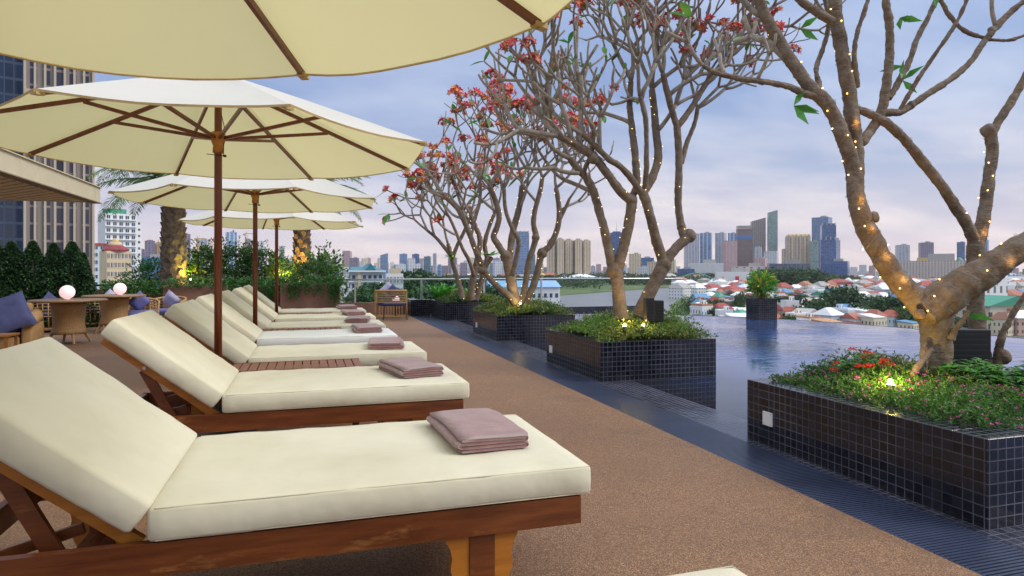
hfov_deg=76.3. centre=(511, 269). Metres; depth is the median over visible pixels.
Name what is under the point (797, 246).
tower
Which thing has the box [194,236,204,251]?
tower crane
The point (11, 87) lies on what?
office tower
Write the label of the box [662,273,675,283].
house
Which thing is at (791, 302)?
house
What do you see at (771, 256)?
tower
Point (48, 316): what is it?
cane chair
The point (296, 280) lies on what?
trailing vine
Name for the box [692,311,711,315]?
house
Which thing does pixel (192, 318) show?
sun lounger
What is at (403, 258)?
tower
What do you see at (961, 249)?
tower
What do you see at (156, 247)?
tower
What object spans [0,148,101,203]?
pergola
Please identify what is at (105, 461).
sun lounger
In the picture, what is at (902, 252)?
tower
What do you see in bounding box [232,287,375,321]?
sun lounger
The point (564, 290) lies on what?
riverbank
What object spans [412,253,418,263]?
tower
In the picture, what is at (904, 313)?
city tree
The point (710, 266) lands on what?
podium building
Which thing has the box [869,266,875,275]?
distant block
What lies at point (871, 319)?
house
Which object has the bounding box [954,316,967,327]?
city tree
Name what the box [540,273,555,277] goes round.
city tree
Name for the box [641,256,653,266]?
tower
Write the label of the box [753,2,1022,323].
string light
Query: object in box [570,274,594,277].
house
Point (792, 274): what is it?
city tree
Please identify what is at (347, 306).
folded towel
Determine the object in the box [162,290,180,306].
throw pillow
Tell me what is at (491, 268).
distant block
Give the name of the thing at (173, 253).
palm tree
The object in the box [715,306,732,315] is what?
house
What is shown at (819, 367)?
flowering shrub
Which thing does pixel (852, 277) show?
city tree
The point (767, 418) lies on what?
socket plate
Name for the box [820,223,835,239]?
tower
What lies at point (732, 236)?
tower
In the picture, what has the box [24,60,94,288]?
apartment tower
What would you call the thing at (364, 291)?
glass railing
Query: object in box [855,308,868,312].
house
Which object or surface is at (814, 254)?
tower
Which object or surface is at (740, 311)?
house
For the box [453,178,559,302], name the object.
string light
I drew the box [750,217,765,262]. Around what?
tower
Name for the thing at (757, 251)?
tower
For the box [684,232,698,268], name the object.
tower
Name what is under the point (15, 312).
throw pillow
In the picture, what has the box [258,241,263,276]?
tower
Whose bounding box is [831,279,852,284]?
house
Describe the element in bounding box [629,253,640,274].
tower
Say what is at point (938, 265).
hotel
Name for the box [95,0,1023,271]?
sky
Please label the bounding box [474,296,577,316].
ground cover
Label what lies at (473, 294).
frangipani tree
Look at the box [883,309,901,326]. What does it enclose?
house
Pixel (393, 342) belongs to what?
folded towel
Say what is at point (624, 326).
garden spotlight
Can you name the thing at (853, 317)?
house
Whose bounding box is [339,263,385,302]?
teal roof building
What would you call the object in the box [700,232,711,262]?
tower
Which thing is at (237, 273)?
shrub
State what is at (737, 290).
house
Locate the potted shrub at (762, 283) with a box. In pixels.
[743,268,779,298]
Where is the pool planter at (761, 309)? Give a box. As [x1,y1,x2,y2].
[746,298,776,319]
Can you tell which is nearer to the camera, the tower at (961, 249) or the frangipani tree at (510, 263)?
the frangipani tree at (510, 263)
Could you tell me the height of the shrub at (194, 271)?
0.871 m
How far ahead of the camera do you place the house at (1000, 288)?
424.67 m
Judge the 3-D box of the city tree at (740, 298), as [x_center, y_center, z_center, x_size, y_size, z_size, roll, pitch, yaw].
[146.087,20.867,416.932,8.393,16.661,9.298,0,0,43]
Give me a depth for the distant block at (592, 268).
2367.90 m
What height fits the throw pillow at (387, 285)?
0.430 m
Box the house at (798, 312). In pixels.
[785,309,806,316]
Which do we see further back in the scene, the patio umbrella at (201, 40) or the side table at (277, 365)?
the side table at (277, 365)
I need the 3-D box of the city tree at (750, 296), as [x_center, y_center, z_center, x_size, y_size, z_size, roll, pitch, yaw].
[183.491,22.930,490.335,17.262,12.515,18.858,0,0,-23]
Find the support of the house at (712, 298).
on the ground at (1020, 273)
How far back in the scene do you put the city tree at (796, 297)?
399.68 m
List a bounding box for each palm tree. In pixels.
[72,168,187,286]
[292,176,376,281]
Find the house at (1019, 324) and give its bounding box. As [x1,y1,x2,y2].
[1008,310,1023,335]
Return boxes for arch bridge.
[683,273,711,278]
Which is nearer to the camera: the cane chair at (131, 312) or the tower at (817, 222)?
the cane chair at (131, 312)
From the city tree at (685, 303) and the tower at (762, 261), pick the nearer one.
the city tree at (685, 303)
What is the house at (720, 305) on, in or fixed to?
on the ground at (1020, 273)
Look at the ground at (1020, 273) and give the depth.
1367.84 m
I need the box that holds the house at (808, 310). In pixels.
[792,308,816,312]
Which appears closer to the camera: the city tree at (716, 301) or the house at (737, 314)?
the house at (737, 314)
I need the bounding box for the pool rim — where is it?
[698,315,1017,337]
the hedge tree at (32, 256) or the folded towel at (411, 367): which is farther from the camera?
the hedge tree at (32, 256)
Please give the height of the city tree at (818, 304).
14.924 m
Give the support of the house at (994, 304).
on the ground at (1020, 273)
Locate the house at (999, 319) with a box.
[990,312,1014,335]
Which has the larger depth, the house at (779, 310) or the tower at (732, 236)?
the tower at (732, 236)
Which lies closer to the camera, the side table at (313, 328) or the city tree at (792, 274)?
the side table at (313, 328)
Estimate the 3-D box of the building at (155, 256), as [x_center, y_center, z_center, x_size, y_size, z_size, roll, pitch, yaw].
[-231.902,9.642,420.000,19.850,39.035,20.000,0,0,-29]
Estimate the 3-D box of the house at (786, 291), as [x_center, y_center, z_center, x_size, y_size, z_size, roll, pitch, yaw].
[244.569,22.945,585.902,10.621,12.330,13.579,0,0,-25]
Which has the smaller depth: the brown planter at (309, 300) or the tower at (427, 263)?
the brown planter at (309, 300)
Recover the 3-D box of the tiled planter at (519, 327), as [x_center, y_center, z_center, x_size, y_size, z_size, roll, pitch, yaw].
[0.170,1.083,11.529,1.370,0.655,1.595,0,0,-17]
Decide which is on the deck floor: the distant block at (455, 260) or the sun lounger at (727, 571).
the sun lounger at (727, 571)
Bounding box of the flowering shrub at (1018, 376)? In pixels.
[983,364,1023,390]
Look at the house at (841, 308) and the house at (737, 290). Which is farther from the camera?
the house at (737, 290)
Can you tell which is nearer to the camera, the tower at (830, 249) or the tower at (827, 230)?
the tower at (830, 249)
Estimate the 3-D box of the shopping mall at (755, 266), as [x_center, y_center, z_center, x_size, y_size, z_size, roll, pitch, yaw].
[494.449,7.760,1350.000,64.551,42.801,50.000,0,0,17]
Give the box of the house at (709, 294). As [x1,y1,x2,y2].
[704,292,714,296]
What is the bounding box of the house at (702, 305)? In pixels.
[691,300,712,314]
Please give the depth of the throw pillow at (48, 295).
12.02 m
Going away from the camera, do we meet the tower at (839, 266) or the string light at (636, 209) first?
the string light at (636, 209)
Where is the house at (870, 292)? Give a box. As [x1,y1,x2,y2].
[859,291,887,293]
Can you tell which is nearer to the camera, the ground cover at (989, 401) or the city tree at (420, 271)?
the ground cover at (989, 401)
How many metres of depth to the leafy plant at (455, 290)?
16.25 m
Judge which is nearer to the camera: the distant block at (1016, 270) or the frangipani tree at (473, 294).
the frangipani tree at (473, 294)
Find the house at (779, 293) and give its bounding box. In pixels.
[773,289,784,297]
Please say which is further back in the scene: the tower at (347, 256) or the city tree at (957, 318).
the tower at (347, 256)
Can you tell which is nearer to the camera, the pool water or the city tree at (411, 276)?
the pool water
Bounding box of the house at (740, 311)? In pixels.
[733,309,745,312]
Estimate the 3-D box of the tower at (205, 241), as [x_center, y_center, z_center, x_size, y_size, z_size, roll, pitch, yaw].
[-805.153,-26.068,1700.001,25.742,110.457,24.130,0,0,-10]
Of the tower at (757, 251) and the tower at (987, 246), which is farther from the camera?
the tower at (987, 246)
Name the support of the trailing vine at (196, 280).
hanging from the brown planter at (193, 293)
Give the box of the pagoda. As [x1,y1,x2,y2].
[804,281,810,288]
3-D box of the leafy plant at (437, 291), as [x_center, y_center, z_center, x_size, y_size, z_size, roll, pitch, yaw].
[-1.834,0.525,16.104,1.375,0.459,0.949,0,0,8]
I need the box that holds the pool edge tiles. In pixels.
[427,316,1023,550]
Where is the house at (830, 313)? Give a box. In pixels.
[814,307,843,320]
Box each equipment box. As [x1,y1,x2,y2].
[643,297,653,321]
[654,300,663,321]
[953,328,990,364]
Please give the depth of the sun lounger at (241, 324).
6.64 m
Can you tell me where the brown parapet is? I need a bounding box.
[340,302,404,314]
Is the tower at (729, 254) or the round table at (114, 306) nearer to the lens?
the round table at (114, 306)
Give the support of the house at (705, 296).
on the ground at (1020, 273)
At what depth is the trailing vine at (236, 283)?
15.31 m
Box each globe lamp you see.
[59,285,74,299]
[113,283,126,294]
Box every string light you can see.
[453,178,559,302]
[562,80,682,321]
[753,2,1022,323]
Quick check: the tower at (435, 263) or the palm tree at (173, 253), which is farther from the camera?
the tower at (435, 263)
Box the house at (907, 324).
[896,320,918,328]
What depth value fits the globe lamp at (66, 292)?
10.13 m
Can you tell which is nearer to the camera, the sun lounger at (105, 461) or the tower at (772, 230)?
the sun lounger at (105, 461)
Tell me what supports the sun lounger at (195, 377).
on the deck floor
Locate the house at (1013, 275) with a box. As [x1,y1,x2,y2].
[1007,273,1023,279]
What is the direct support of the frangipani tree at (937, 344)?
on the tiled planter at (972, 475)
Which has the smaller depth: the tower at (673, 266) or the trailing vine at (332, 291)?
the trailing vine at (332, 291)
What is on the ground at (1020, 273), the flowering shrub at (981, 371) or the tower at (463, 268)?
the tower at (463, 268)
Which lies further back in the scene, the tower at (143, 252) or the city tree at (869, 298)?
the tower at (143, 252)
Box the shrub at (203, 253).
[186,238,240,283]
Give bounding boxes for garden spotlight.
[623,323,626,338]
[886,379,894,393]
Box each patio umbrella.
[0,0,573,80]
[0,78,427,436]
[107,174,375,325]
[178,210,362,312]
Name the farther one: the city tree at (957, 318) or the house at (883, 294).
the house at (883, 294)
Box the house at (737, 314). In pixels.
[725,313,745,316]
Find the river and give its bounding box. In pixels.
[560,288,678,313]
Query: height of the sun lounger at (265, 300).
0.902 m
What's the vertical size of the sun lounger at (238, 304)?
0.902 m
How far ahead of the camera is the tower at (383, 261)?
1742.05 m
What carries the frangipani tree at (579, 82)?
on the ground cover at (601, 329)
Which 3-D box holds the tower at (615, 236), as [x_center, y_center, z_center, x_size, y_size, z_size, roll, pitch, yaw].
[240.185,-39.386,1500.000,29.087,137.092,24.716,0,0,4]
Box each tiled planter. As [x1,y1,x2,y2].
[431,300,500,319]
[473,310,574,340]
[547,329,715,381]
[747,369,1023,529]
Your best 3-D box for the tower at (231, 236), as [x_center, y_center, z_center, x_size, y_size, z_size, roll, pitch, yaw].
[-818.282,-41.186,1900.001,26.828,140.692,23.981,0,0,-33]
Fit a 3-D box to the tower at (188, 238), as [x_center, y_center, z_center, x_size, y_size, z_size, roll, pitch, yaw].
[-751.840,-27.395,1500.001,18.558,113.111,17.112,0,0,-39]
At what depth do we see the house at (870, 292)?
609.21 m
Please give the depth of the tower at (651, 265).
1491.39 m
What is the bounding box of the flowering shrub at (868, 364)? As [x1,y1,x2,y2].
[826,347,900,382]
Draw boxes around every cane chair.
[28,302,51,329]
[77,297,103,326]
[128,297,159,315]
[150,296,186,317]
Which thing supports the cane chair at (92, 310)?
on the deck floor
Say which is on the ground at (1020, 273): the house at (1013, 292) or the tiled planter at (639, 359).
the house at (1013, 292)
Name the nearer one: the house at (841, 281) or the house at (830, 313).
the house at (830, 313)
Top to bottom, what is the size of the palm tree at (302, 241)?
4.015 m
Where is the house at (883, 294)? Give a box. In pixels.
[876,292,887,296]
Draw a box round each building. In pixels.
[99,238,131,288]
[141,254,160,277]
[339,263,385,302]
[677,267,694,275]
[688,259,723,274]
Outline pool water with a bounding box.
[456,314,1023,419]
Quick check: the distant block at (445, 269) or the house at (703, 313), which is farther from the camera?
the distant block at (445, 269)
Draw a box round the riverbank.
[340,283,670,302]
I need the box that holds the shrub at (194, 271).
[157,258,213,284]
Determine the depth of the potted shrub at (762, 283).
15.18 m
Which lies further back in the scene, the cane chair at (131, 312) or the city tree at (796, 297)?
the city tree at (796, 297)
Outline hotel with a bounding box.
[899,254,965,278]
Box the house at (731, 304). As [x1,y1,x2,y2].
[725,297,736,306]
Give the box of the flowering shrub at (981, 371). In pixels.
[929,357,1021,390]
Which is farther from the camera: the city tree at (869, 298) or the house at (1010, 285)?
the house at (1010, 285)
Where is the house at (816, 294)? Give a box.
[810,291,823,297]
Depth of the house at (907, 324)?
291.15 m
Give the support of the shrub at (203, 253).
in the brown planter at (193, 293)
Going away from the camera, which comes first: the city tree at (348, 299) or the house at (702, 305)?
the city tree at (348, 299)
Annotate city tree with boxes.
[343,291,357,302]
[401,268,432,277]
[403,275,422,284]
[404,273,443,288]
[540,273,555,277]
[682,297,697,306]
[686,297,707,306]
[699,272,714,277]
[707,299,729,304]
[707,305,734,315]
[732,291,745,306]
[744,293,765,297]
[757,267,801,283]
[763,268,785,282]
[770,267,812,283]
[772,294,805,305]
[779,314,795,319]
[796,266,830,283]
[802,298,833,310]
[818,284,865,306]
[835,273,860,279]
[851,305,869,309]
[856,295,887,307]
[858,292,903,311]
[894,306,916,324]
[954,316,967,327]
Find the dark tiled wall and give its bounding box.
[407,298,430,315]
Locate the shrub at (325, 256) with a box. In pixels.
[303,239,349,279]
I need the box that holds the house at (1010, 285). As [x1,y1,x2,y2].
[1007,280,1014,288]
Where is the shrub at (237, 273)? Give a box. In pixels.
[203,230,264,283]
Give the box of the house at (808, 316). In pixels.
[796,313,821,320]
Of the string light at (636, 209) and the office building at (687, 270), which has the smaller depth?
the string light at (636, 209)
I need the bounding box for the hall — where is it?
[917,258,927,260]
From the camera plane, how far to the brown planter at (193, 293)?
14.70 m
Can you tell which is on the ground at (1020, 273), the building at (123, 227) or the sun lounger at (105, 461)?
the building at (123, 227)
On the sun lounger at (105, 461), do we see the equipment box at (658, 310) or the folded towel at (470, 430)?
the folded towel at (470, 430)
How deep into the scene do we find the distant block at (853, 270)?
3368.16 m
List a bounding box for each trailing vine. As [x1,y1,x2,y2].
[99,277,166,299]
[165,275,230,289]
[222,276,288,306]
[278,273,342,300]
[324,274,349,305]
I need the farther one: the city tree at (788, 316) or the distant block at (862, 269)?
the distant block at (862, 269)
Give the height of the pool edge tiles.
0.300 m
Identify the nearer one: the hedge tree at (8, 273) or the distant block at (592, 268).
the hedge tree at (8, 273)
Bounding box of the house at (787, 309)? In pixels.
[783,306,795,312]
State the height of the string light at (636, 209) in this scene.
2.798 m
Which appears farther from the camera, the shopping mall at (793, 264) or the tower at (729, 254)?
the tower at (729, 254)
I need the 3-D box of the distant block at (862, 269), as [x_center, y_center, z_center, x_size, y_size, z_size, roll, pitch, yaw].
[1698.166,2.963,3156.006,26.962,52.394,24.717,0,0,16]
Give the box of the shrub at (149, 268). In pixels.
[114,256,160,286]
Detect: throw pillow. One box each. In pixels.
[0,291,37,332]
[38,291,55,312]
[105,289,114,293]
[129,291,150,309]
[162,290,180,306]
[379,282,390,298]
[387,284,398,298]
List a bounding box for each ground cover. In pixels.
[436,290,501,302]
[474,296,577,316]
[546,308,717,342]
[763,358,1023,429]
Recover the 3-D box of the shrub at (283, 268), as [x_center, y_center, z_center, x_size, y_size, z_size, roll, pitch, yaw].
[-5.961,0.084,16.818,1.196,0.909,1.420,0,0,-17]
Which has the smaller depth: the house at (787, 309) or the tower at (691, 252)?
the house at (787, 309)
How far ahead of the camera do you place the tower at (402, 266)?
1491.83 m
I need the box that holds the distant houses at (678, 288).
[444,274,1023,298]
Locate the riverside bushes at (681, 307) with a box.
[667,295,689,314]
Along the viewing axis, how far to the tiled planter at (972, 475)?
3.33 m
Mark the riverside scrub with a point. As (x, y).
(676, 302)
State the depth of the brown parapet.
16.74 m
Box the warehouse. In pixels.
[536,280,560,306]
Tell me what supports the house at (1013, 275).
on the ground at (1020, 273)
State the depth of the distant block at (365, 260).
2834.49 m
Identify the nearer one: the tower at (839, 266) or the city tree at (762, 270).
the city tree at (762, 270)
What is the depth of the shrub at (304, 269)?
16.48 m
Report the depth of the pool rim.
14.13 m
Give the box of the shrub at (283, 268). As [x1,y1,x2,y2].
[258,256,299,283]
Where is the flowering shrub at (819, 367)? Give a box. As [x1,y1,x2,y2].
[789,346,938,391]
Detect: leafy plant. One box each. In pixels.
[416,282,455,299]
[430,284,465,293]
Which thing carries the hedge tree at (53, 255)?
on the deck floor
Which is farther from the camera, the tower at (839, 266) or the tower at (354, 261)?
the tower at (354, 261)
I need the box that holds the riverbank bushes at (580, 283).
[452,271,710,288]
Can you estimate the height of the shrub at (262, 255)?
1.573 m
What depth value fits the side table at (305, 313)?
10.34 m
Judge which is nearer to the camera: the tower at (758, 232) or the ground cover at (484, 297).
the ground cover at (484, 297)
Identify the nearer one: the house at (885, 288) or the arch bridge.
the house at (885, 288)
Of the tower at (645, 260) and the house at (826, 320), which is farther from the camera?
the tower at (645, 260)
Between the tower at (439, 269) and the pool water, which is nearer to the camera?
the pool water
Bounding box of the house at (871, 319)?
[858,313,885,325]
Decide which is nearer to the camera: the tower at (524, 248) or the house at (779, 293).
the house at (779, 293)
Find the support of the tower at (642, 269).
on the ground at (1020, 273)
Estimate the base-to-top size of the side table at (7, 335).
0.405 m
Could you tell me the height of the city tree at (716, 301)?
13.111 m
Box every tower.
[0,55,23,293]
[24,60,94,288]
[141,248,145,256]
[145,240,154,256]
[154,243,160,253]
[186,233,190,261]
[197,238,209,276]
[226,231,236,276]
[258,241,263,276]
[279,246,284,276]
[342,250,351,266]
[350,257,358,266]
[380,253,387,280]
[390,262,393,273]
[394,263,405,278]
[399,253,406,271]
[407,258,414,272]
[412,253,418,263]
[424,256,430,271]
[433,253,436,275]
[438,264,441,275]
[460,262,466,275]
[493,260,502,276]
[513,230,528,274]
[530,254,534,273]
[610,223,622,270]
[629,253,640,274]
[638,266,648,276]
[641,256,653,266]
[647,261,655,273]
[669,259,675,272]
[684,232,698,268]
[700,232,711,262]
[715,232,726,262]
[722,240,736,271]
[728,232,735,240]
[736,226,751,265]
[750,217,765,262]
[754,246,761,257]
[754,257,766,265]
[764,250,777,263]
[767,210,777,252]
[782,234,810,263]
[810,240,817,270]
[812,216,831,269]
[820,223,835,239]
[820,237,839,270]
[821,259,849,275]
[895,244,909,260]
[918,241,933,257]
[957,241,965,259]
[985,240,988,252]
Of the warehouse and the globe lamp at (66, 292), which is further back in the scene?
the warehouse
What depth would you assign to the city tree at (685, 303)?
452.25 m
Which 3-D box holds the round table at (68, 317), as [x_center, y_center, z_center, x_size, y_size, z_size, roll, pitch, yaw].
[-7.002,0.819,10.300,1.060,0.697,1.060,0,0,-17]
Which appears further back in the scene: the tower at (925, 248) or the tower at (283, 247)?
the tower at (925, 248)
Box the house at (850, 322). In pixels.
[842,321,861,323]
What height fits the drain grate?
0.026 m
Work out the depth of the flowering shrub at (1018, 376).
4.00 m
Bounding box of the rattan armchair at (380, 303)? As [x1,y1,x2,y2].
[375,290,406,318]
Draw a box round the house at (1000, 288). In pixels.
[985,276,1006,295]
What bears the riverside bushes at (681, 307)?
on the riverside scrub
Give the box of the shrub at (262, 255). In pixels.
[234,237,293,284]
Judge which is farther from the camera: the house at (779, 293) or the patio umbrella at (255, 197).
the house at (779, 293)
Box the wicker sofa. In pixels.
[0,303,43,349]
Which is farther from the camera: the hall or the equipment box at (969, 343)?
the hall
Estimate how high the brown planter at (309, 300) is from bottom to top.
0.835 m
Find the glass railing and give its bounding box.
[345,278,682,313]
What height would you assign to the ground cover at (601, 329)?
0.366 m
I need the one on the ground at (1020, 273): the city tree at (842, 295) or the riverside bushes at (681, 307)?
the city tree at (842, 295)
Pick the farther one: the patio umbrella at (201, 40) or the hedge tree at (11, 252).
the hedge tree at (11, 252)
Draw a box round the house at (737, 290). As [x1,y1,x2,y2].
[726,289,746,293]
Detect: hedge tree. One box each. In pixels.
[0,240,45,325]
[0,245,28,300]
[3,240,59,325]
[31,242,70,325]
[43,240,102,327]
[73,251,98,325]
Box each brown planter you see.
[97,287,161,309]
[162,284,227,318]
[230,285,279,301]
[280,283,339,308]
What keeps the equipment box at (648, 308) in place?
on the ground cover at (601, 329)
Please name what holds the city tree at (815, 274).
on the ground at (1020, 273)
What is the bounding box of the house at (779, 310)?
[777,304,782,315]
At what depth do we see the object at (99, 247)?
294.74 m
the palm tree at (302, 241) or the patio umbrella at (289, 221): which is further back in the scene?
the palm tree at (302, 241)
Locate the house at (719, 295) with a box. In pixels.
[711,292,725,299]
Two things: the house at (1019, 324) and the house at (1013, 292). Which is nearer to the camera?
the house at (1019, 324)
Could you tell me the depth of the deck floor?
3.04 m
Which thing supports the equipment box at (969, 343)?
on the ground cover at (989, 401)
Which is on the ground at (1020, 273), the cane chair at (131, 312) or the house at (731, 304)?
the house at (731, 304)
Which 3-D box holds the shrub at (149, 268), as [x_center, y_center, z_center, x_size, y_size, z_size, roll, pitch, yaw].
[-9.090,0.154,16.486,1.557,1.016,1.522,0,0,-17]
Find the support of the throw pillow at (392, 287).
on the rattan armchair at (380, 303)
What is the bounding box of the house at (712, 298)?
[708,297,719,300]
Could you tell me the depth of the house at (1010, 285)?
580.87 m
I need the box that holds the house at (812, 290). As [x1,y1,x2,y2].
[806,287,824,292]
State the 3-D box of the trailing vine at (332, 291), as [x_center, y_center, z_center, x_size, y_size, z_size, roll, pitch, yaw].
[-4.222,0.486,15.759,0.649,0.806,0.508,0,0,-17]
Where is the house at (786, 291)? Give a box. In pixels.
[776,288,793,293]
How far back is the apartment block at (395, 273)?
188.30 m
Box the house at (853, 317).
[840,312,861,321]
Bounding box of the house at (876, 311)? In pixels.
[865,309,886,325]
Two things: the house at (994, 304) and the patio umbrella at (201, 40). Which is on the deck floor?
the patio umbrella at (201, 40)
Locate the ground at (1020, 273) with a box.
[188,271,1023,337]
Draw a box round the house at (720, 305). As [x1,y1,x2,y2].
[713,303,733,309]
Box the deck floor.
[0,314,981,575]
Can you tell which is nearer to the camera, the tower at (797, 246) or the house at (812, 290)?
the house at (812, 290)
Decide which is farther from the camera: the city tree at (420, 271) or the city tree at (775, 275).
the city tree at (775, 275)
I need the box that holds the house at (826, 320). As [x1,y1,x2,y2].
[811,318,841,322]
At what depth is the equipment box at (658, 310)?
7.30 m
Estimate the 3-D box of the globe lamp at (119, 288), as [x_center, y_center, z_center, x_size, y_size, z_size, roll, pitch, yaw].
[-7.215,0.358,12.000,0.214,0.224,0.214,0,0,-17]
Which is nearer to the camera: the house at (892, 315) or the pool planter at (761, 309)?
the pool planter at (761, 309)
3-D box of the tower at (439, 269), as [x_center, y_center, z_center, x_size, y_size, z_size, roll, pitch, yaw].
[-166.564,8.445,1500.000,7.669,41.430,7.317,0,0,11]
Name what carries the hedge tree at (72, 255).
on the deck floor
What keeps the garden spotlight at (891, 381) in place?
on the tiled planter at (972, 475)
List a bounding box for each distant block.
[362,258,367,264]
[442,266,448,274]
[448,258,456,273]
[490,263,492,274]
[591,265,594,274]
[596,264,600,274]
[850,267,857,274]
[859,265,866,274]
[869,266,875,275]
[1013,268,1018,274]
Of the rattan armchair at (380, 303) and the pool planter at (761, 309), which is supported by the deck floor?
the rattan armchair at (380, 303)
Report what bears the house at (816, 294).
on the ground at (1020, 273)
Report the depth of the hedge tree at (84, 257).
13.45 m
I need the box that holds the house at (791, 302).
[781,296,798,308]
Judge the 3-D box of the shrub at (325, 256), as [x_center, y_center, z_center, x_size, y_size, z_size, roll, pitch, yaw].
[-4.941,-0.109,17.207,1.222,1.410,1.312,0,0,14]
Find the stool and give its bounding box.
[383,303,406,319]
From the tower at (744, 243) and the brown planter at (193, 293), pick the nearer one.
the brown planter at (193, 293)
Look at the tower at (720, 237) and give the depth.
2040.56 m
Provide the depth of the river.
633.26 m
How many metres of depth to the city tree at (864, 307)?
333.72 m
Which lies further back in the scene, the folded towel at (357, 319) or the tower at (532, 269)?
the tower at (532, 269)
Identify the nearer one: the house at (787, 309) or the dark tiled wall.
the dark tiled wall
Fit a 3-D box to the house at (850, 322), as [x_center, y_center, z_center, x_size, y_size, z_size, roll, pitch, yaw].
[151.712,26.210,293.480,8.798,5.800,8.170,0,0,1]
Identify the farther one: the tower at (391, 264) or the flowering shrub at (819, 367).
the tower at (391, 264)
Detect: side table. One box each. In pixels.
[0,333,19,348]
[234,358,361,430]
[262,327,340,330]
[274,312,331,320]
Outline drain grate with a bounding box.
[411,316,1023,575]
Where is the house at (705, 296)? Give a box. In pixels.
[692,294,708,298]
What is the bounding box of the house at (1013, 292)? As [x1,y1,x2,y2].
[1007,289,1022,296]
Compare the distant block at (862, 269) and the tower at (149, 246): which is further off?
the distant block at (862, 269)
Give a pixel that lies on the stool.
(392, 304)
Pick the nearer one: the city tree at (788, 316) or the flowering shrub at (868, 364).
the flowering shrub at (868, 364)
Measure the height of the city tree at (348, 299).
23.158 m
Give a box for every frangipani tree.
[376,147,535,301]
[406,68,619,307]
[457,0,845,320]
[665,0,1023,379]
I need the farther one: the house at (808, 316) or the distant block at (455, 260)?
the distant block at (455, 260)
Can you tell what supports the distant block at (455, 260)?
on the ground at (1020, 273)
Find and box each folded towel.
[336,304,356,308]
[341,309,365,314]
[344,316,370,322]
[350,323,382,332]
[368,336,404,348]
[377,357,443,377]
[426,408,528,453]
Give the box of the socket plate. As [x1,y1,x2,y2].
[763,411,772,426]
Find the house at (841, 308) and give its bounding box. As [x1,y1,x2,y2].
[833,304,854,313]
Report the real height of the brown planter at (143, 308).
0.720 m
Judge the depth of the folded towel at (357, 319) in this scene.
8.25 m
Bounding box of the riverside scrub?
[669,299,689,314]
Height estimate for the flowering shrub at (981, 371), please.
0.211 m
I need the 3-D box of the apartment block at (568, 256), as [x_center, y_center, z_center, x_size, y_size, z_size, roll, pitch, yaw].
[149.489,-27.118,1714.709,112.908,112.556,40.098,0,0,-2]
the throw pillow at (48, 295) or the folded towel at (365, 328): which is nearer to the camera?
the folded towel at (365, 328)
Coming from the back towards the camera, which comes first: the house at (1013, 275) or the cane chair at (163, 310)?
the house at (1013, 275)
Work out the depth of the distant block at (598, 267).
2722.38 m
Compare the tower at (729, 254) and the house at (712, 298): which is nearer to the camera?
the house at (712, 298)
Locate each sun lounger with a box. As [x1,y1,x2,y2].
[0,337,590,575]
[100,310,468,433]
[165,299,426,413]
[195,294,397,346]
[222,290,385,328]
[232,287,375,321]
[243,285,365,312]
[669,566,746,575]
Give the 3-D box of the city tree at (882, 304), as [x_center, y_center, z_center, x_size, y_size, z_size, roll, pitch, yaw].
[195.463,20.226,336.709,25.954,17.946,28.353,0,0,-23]
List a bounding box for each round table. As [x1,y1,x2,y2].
[27,298,107,344]
[81,294,146,332]
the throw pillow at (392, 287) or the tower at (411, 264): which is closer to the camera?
the throw pillow at (392, 287)
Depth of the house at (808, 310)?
322.42 m
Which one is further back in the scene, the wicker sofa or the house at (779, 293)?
the house at (779, 293)
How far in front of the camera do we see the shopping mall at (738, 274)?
1128.07 m
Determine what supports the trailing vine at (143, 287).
on the brown planter at (143, 308)
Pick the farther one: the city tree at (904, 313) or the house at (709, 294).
the house at (709, 294)
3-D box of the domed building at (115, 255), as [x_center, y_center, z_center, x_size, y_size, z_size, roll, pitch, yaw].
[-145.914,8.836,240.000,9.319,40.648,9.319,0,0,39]
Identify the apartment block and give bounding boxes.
[342,267,348,302]
[386,268,402,280]
[547,238,590,274]
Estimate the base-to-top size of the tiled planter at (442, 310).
0.655 m
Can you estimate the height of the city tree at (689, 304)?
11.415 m
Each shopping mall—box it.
[715,268,749,280]
[734,263,767,271]
[767,260,809,268]
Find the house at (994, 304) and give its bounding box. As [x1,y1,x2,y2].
[956,295,1023,328]
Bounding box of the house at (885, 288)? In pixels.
[874,285,892,294]
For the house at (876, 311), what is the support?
on the ground at (1020, 273)
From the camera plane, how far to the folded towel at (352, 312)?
9.63 m
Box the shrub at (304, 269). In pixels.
[287,255,341,282]
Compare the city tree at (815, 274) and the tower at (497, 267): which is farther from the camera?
the tower at (497, 267)
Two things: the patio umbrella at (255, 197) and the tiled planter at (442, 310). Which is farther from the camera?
the tiled planter at (442, 310)
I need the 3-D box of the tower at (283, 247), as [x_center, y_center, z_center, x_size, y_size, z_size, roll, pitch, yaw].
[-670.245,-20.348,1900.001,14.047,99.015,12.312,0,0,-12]
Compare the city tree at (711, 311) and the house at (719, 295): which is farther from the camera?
the house at (719, 295)
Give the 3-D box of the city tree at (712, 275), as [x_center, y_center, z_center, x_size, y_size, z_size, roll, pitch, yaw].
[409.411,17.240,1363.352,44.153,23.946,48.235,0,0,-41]
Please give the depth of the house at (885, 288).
619.41 m

